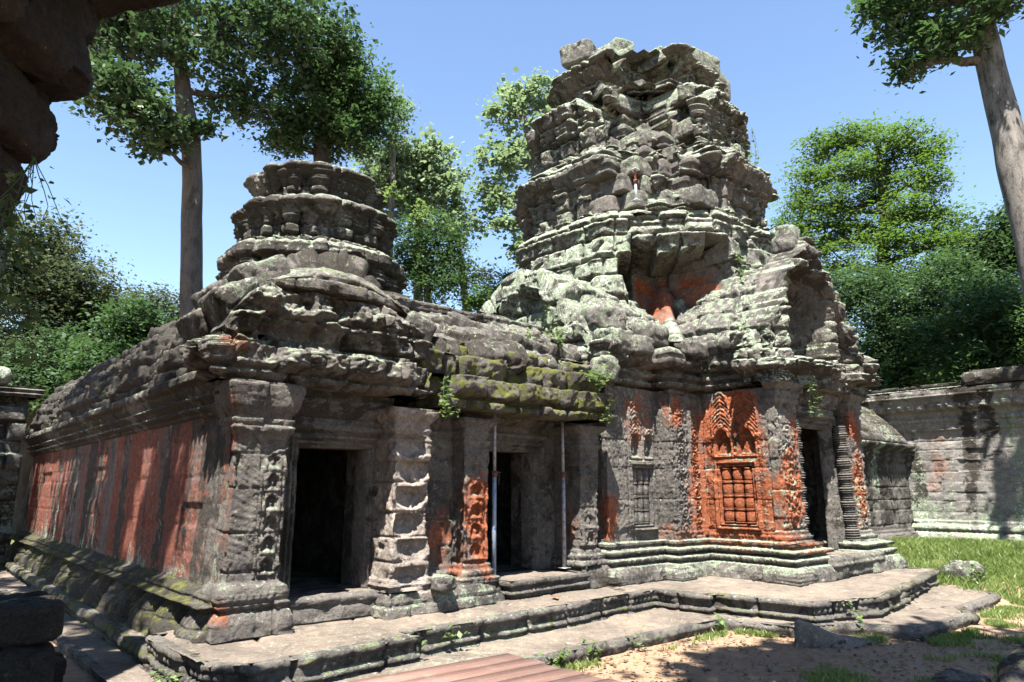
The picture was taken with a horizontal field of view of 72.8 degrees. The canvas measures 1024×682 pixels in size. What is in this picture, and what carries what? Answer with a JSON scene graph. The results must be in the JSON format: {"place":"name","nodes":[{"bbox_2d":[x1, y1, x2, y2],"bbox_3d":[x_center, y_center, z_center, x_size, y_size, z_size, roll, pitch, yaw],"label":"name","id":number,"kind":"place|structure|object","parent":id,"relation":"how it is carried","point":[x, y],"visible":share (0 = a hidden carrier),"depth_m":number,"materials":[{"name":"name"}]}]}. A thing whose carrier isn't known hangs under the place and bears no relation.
{"place":"outdoors","nodes":[
{"label":"outdoors","id":0,"kind":"place"},
{"bbox_2d":[53,651,66,681],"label":"stone block","id":1,"kind":"structure","parent":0,"point":[60,665],"depth_m":7.56,"materials":[{"name":"grey stone"}]},
{"bbox_2d":[4,247,621,643],"bbox_3d":[-6.111,2.663,16.453,7.952,5.382,16.947,10,-16,-40],"label":"stone gallery","id":2,"kind":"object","parent":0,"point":[279,444],"visible":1,"depth_m":10.18,"materials":[{"name":"grey stone"}]},
{"bbox_2d":[215,160,406,293],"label":"ruined tower","id":3,"kind":"structure","parent":2,"relation":"on","point":[296,206],"depth_m":16.96,"materials":[{"name":"stone"}]},
{"bbox_2d":[378,180,403,202],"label":"weed","id":4,"kind":"object","parent":3,"relation":"on","point":[390,189],"visible":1,"depth_m":17.22,"materials":[{"name":"green plant"}]},
{"bbox_2d":[404,197,433,229],"bbox_3d":[-2.410,-3.401,18.417,0.939,0.843,0.689,-7,-14,30],"label":"weed","id":5,"kind":"object","parent":3,"relation":"on","point":[418,220],"visible":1,"depth_m":18.46,"materials":[{"name":"green plant"}]},
{"bbox_2d":[430,573,456,592],"bbox_3d":[-0.962,3.396,9.750,0.314,0.241,0.353,-9,-15,36],"label":"grey stone","id":6,"kind":"object","parent":2,"relation":"on","point":[442,582],"visible":1,"depth_m":9.63,"materials":[{"name":"stone"}]},
{"bbox_2d":[438,376,460,417],"bbox_3d":[-0.927,0.806,10.116,0.346,0.631,0.390,0,-12,0],"label":"weed","id":7,"kind":"object","parent":2,"relation":"on","point":[446,381],"visible":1,"depth_m":10.14,"materials":[{"name":"green plant"}]},
{"bbox_2d":[491,414,500,578],"bbox_3d":[-0.282,2.454,11.190,0.193,2.620,0.160,10,-16,-40],"label":"steel prop","id":8,"kind":"object","parent":2,"relation":"on","point":[494,473],"visible":0.76,"depth_m":11.14,"materials":[{"name":"silver metal"}]},
{"bbox_2d":[514,328,546,339],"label":"weed","id":9,"kind":"object","parent":2,"relation":"on","point":[527,332],"visible":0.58,"depth_m":13.13,"materials":[{"name":"green plant"}]},
{"bbox_2d":[546,322,572,350],"bbox_3d":[0.815,-0.061,13.426,0.413,0.577,0.875,6,-13,-25],"label":"weed","id":10,"kind":"object","parent":2,"relation":"on","point":[559,336],"visible":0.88,"depth_m":13.26,"materials":[{"name":"green plant"}]},
{"bbox_2d":[558,422,570,568],"bbox_3d":[0.925,2.716,12.455,0.193,2.600,0.160,10,-16,-40],"label":"steel prop","id":11,"kind":"object","parent":2,"relation":"on","point":[563,473],"visible":0.89,"depth_m":12.40,"materials":[{"name":"silver metal"}]},
{"bbox_2d":[581,360,615,389],"bbox_3d":[1.593,0.589,12.422,0.388,0.555,0.944,9,-15,-36],"label":"weed","id":12,"kind":"object","parent":2,"relation":"on","point":[597,375],"visible":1,"depth_m":12.45,"materials":[{"name":"green plant"}]},
{"bbox_2d":[599,404,610,422],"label":"weed","id":13,"kind":"object","parent":2,"relation":"on","point":[607,410],"visible":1,"depth_m":12.42,"materials":[{"name":"green plant"}]},
{"bbox_2d":[0,0,1023,390],"label":"sky","id":14,"kind":"structure","parent":0,"point":[785,65],"materials":[{"name":"blue"}]},
{"bbox_2d":[11,540,1023,681],"bbox_3d":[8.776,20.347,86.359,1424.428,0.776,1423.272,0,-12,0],"label":"ground","id":15,"kind":"structure","parent":0,"point":[74,672],"depth_m":8.84,"materials":[{"name":"beige soil"}]},
{"bbox_2d":[0,385,45,554],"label":"ruined wall","id":16,"kind":"structure","parent":15,"relation":"on","point":[14,400],"depth_m":20.64,"materials":[{"name":"stone"}]},
{"bbox_2d":[0,366,12,384],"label":"finial stone","id":17,"kind":"object","parent":16,"relation":"on","point":[6,375],"visible":0.91,"depth_m":20.91,"materials":[{"name":"stone"}]},
{"bbox_2d":[0,314,122,428],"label":"shade tree","id":18,"kind":"object","parent":15,"relation":"on","point":[39,377],"visible":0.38,"depth_m":30.82,"materials":[{"name":"green plant"}]},
{"bbox_2d":[0,195,143,535],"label":"olive tree","id":19,"kind":"object","parent":15,"relation":"on","point":[69,296],"visible":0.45,"depth_m":34.23,"materials":[{"name":"green plant"}]},
{"bbox_2d":[0,555,157,681],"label":"side ledge","id":20,"kind":"object","parent":15,"relation":"on","point":[89,640],"visible":0.5,"depth_m":9.31,"materials":[{"name":"stone"}]},
{"bbox_2d":[149,665,181,681],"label":"weed","id":21,"kind":"object","parent":20,"relation":"on","point":[172,678],"visible":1,"depth_m":7.04,"materials":[{"name":"green plant"}]},
{"bbox_2d":[0,0,180,276],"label":"ruined archway","id":22,"kind":"object","parent":15,"relation":"on","point":[45,62],"visible":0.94,"depth_m":4.23,"materials":[{"name":"stone"}]},
{"bbox_2d":[0,233,47,330],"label":"creeper","id":23,"kind":"object","parent":22,"relation":"attached to","point":[37,318],"visible":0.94,"depth_m":3.50,"materials":[{"name":"green plant"}]},
{"bbox_2d":[0,193,63,299],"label":"creeper","id":24,"kind":"object","parent":22,"relation":"attached to","point":[13,217],"visible":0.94,"depth_m":3.52,"materials":[{"name":"green plant"}]},
{"bbox_2d":[0,261,64,370],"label":"creeper","id":25,"kind":"object","parent":22,"relation":"attached to","point":[27,361],"visible":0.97,"depth_m":3.48,"materials":[{"name":"green plant"}]},
{"bbox_2d":[0,156,80,270],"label":"creeper","id":26,"kind":"object","parent":22,"relation":"attached to","point":[29,190],"visible":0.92,"depth_m":3.60,"materials":[{"name":"green plant"}]},
{"bbox_2d":[49,290,178,388],"bbox_3d":[-17.354,3.202,30.985,6.662,11.350,5.837,0,-12,0],"label":"green tree","id":27,"kind":"object","parent":15,"relation":"on","point":[130,329],"visible":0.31,"depth_m":31.29,"materials":[{"name":"green plant"}]},
{"bbox_2d":[98,275,179,331],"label":"back tree","id":28,"kind":"object","parent":15,"relation":"on","point":[164,295],"visible":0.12,"depth_m":43.30,"materials":[{"name":"green plant"}]},
{"bbox_2d":[61,0,378,317],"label":"tall tree","id":29,"kind":"object","parent":15,"relation":"on","point":[132,101],"visible":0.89,"depth_m":25.77,"materials":[{"name":"green plant"}]},
{"bbox_2d":[242,32,420,167],"bbox_3d":[-7.990,-2.929,29.071,7.728,22.534,5.500,3,-13,-14],"label":"dense tree","id":30,"kind":"object","parent":15,"relation":"on","point":[342,110],"visible":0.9,"depth_m":29.71,"materials":[{"name":"green plant"}]},
{"bbox_2d":[372,74,425,253],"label":"slender tree","id":31,"kind":"object","parent":15,"relation":"on","point":[392,179],"visible":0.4,"depth_m":33.05,"materials":[{"name":"green plant"}]},
{"bbox_2d":[340,122,490,301],"bbox_3d":[-4.820,-0.767,33.288,7.986,20.078,4.815,0,-12,0],"label":"pale tree","id":32,"kind":"object","parent":15,"relation":"on","point":[420,171],"visible":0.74,"depth_m":34.44,"materials":[{"name":"green plant"}]},
{"bbox_2d":[390,202,484,308],"bbox_3d":[-3.784,1.183,30.056,5.339,14.909,4.789,0,-12,0],"label":"bushy tree","id":33,"kind":"object","parent":15,"relation":"on","point":[425,277],"visible":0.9,"depth_m":30.87,"materials":[{"name":"green plant"}]},
{"bbox_2d":[435,247,508,311],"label":"bare trunk tree","id":34,"kind":"object","parent":15,"relation":"on","point":[482,270],"visible":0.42,"depth_m":37.30,"materials":[{"name":"green plant"}]},
{"bbox_2d":[450,267,514,311],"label":"tree","id":35,"kind":"object","parent":15,"relation":"on","point":[476,304],"visible":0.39,"depth_m":34.79,"materials":[{"name":"green plant"}]},
{"bbox_2d":[349,653,620,681],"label":"boardwalk","id":36,"kind":"structure","parent":15,"relation":"on","point":[507,667],"depth_m":7.29,"materials":[{"name":"brown wood"}]},
{"bbox_2d":[465,66,558,270],"bbox_3d":[0.520,-2.367,33.678,5.779,23.370,4.305,0,-12,0],"label":"sparse tree","id":37,"kind":"object","parent":15,"relation":"on","point":[519,98],"visible":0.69,"depth_m":34.45,"materials":[{"name":"green plant"}]},
{"bbox_2d":[143,567,939,681],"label":"stone terrace","id":38,"kind":"structure","parent":15,"relation":"on","point":[333,651],"depth_m":9.34,"materials":[{"name":"stone"}]},
{"bbox_2d":[417,637,426,651],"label":"weed","id":39,"kind":"object","parent":38,"relation":"on","point":[424,641],"visible":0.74,"depth_m":8.13,"materials":[{"name":"green plant"}]},
{"bbox_2d":[442,624,469,641],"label":"weed","id":40,"kind":"object","parent":38,"relation":"on","point":[459,634],"visible":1,"depth_m":8.65,"materials":[{"name":"green plant"}]},
{"bbox_2d":[480,37,907,586],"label":"sanctuary tower","id":41,"kind":"structure","parent":38,"relation":"on","point":[722,452],"depth_m":15.18,"materials":[{"name":"stone"}]},
{"bbox_2d":[538,304,554,335],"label":"weed","id":42,"kind":"object","parent":41,"relation":"attached to","point":[548,308],"visible":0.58,"depth_m":14.64,"materials":[{"name":"green plant"}]},
{"bbox_2d":[630,167,640,202],"bbox_3d":[2.748,-3.463,15.425,0.193,0.750,0.160,10,-16,-40],"label":"steel prop","id":43,"kind":"object","parent":41,"relation":"on","point":[635,180],"visible":1,"depth_m":15.40,"materials":[{"name":"silver metal"}]},
{"bbox_2d":[632,469,649,523],"bbox_3d":[2.504,3.061,13.682,0.576,1.052,0.202,11,-16,-41],"label":"false window","id":44,"kind":"structure","parent":41,"relation":"in","point":[641,488],"depth_m":13.65,"materials":[{"name":"stone"}]},
{"bbox_2d":[721,467,756,523],"bbox_3d":[4.569,3.088,13.904,0.319,1.092,0.794,10,-16,-39],"label":"false window","id":45,"kind":"structure","parent":41,"relation":"in","point":[739,502],"depth_m":13.84,"materials":[{"name":"stone"}]},
{"bbox_2d":[734,245,748,280],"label":"weed","id":46,"kind":"object","parent":41,"relation":"on","point":[738,255],"visible":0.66,"depth_m":15.84,"materials":[{"name":"green plant"}]},
{"bbox_2d":[748,128,760,166],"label":"weed","id":47,"kind":"object","parent":41,"relation":"on","point":[749,159],"visible":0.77,"depth_m":18.29,"materials":[{"name":"green plant"}]},
{"bbox_2d":[805,370,822,416],"bbox_3d":[6.088,1.032,14.010,0.332,1.038,0.378,-3,-13,15],"label":"weed","id":48,"kind":"object","parent":41,"relation":"attached to","point":[812,384],"visible":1,"depth_m":13.97,"materials":[{"name":"green plant"}]},
{"bbox_2d":[538,643,571,666],"bbox_3d":[0.520,3.844,8.423,0.391,0.373,0.267,-5,-13,22],"label":"weed","id":49,"kind":"object","parent":15,"relation":"on","point":[560,657],"visible":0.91,"depth_m":8.39,"materials":[{"name":"green plant"}]},
{"bbox_2d":[580,637,602,660],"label":"weed","id":50,"kind":"object","parent":15,"relation":"on","point":[590,646],"visible":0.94,"depth_m":8.81,"materials":[{"name":"green plant"}]},
{"bbox_2d":[624,622,660,649],"bbox_3d":[1.734,3.953,9.306,0.533,0.384,0.286,-7,-14,30],"label":"weed","id":51,"kind":"object","parent":15,"relation":"on","point":[642,644],"visible":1,"depth_m":9.29,"materials":[{"name":"green plant"}]},
{"bbox_2d":[335,585,1000,681],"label":"stone step","id":52,"kind":"object","parent":15,"relation":"on","point":[937,610],"visible":0.35,"depth_m":10.25,"materials":[{"name":"stone"}]},
{"bbox_2d":[843,601,863,626],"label":"weed","id":53,"kind":"object","parent":52,"relation":"on","point":[859,618],"visible":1,"depth_m":10.47,"materials":[{"name":"green plant"}]},
{"bbox_2d":[710,614,727,628],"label":"weed","id":54,"kind":"object","parent":15,"relation":"on","point":[721,622],"visible":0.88,"depth_m":10.51,"materials":[{"name":"green plant"}]},
{"bbox_2d":[580,631,1019,681],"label":"leaf litter","id":55,"kind":"object","parent":15,"relation":"on","point":[806,656],"visible":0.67,"depth_m":8.79,"materials":[{"name":"brown plant"}]},
{"bbox_2d":[794,618,878,648],"bbox_3d":[4.690,4.134,9.843,1.550,0.430,0.592,8,-15,-34],"label":"fallen slab","id":56,"kind":"object","parent":15,"relation":"on","point":[807,634],"depth_m":9.61,"materials":[{"name":"stone"}]},
{"bbox_2d":[767,108,991,373],"bbox_3d":[17.889,-1.380,33.931,10.345,21.546,6.586,-3,-13,15],"label":"feathery tree","id":57,"kind":"object","parent":15,"relation":"on","point":[891,215],"visible":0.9,"depth_m":34.64,"materials":[{"name":"green plant"}]},
{"bbox_2d":[859,406,918,540],"bbox_3d":[8.824,3.459,18.831,5.350,4.744,2.665,10,-16,-40],"label":"annex","id":58,"kind":"object","parent":15,"relation":"on","point":[886,448],"visible":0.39,"depth_m":18.89,"materials":[{"name":"stone"}]},
{"bbox_2d":[823,241,1017,390],"bbox_3d":[16.633,2.006,29.466,10.335,13.052,7.748,-5,-13,22],"label":"shady tree","id":59,"kind":"object","parent":15,"relation":"on","point":[855,294],"visible":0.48,"depth_m":29.67,"materials":[{"name":"green plant"}]},
{"bbox_2d":[834,0,1023,302],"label":"leaning tree","id":60,"kind":"object","parent":15,"relation":"on","point":[975,30],"visible":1,"depth_m":22.68,"materials":[{"name":"green plant"}]},
{"bbox_2d":[845,250,1021,384],"bbox_3d":[21.788,2.345,33.684,13.243,14.161,8.424,-2,-12,11],"label":"shady tree","id":61,"kind":"object","parent":15,"relation":"on","point":[1006,266],"depth_m":34.34,"materials":[{"name":"green plant"}]},
{"bbox_2d":[861,364,1023,541],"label":"enclosure wall","id":62,"kind":"structure","parent":15,"relation":"on","point":[965,463],"depth_m":18.89,"materials":[{"name":"grey stone"}]},
{"bbox_2d":[887,535,1023,599],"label":"lawn grass","id":63,"kind":"structure","parent":15,"relation":"on","point":[1001,558],"depth_m":15.78,"materials":[{"name":"green plant"}]},
{"bbox_2d":[896,253,1023,385],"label":"leafy tree","id":64,"kind":"object","parent":15,"relation":"on","point":[992,315],"visible":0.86,"depth_m":25.00,"materials":[{"name":"green plant"}]},
{"bbox_2d":[931,668,991,681],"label":"dark stone","id":65,"kind":"object","parent":15,"relation":"on","point":[950,675],"visible":1,"depth_m":7.14,"materials":[{"name":"stone"}]},
{"bbox_2d":[940,560,985,579],"bbox_3d":[9.782,5.034,15.028,0.818,0.584,1.033,-10,-16,39],"label":"boulder","id":66,"kind":"object","parent":15,"relation":"on","point":[955,567],"visible":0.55,"depth_m":14.74,"materials":[{"name":"stone"}]},
{"bbox_2d":[961,563,992,583],"bbox_3d":[9.579,4.878,14.427,0.666,0.494,0.467,2,-12,-11],"label":"weed","id":67,"kind":"object","parent":15,"relation":"on","point":[976,577],"visible":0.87,"depth_m":14.37,"materials":[{"name":"green plant"}]},
{"bbox_2d":[938,195,1018,283],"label":"tree","id":68,"kind":"object","parent":15,"relation":"on","point":[1000,237],"visible":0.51,"depth_m":34.91,"materials":[{"name":"green plant"}]},
{"bbox_2d":[996,643,1023,681],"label":"dark boulder","id":69,"kind":"object","parent":15,"relation":"on","point":[1010,667],"visible":1,"depth_m":6.91,"materials":[{"name":"stone"}]},
{"bbox_2d":[552,582,1023,681],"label":"verge grass","id":70,"kind":"structure","parent":0,"point":[964,637],"depth_m":9.84,"materials":[{"name":"green plant"}]},
{"bbox_2d":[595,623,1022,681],"bbox_3d":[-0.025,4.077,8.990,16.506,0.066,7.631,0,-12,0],"label":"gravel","id":71,"kind":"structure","parent":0,"point":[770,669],"depth_m":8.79,"materials":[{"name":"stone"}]},
{"bbox_3d":[-4.672,3.305,6.125,1.329,0.515,1.347,0,-12,0],"label":"stone block","id":72,"kind":"object","parent":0,"visible":0},
{"bbox_2d":[0,642,54,681],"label":"stone block","id":73,"kind":"structure","parent":72,"relation":"on","point":[29,663],"depth_m":5.95,"materials":[{"name":"grey stone"}]},
{"bbox_2d":[0,591,64,647],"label":"stone block","id":74,"kind":"structure","parent":73,"relation":"on","point":[31,618],"depth_m":6.15,"materials":[{"name":"grey stone"}]}
]}

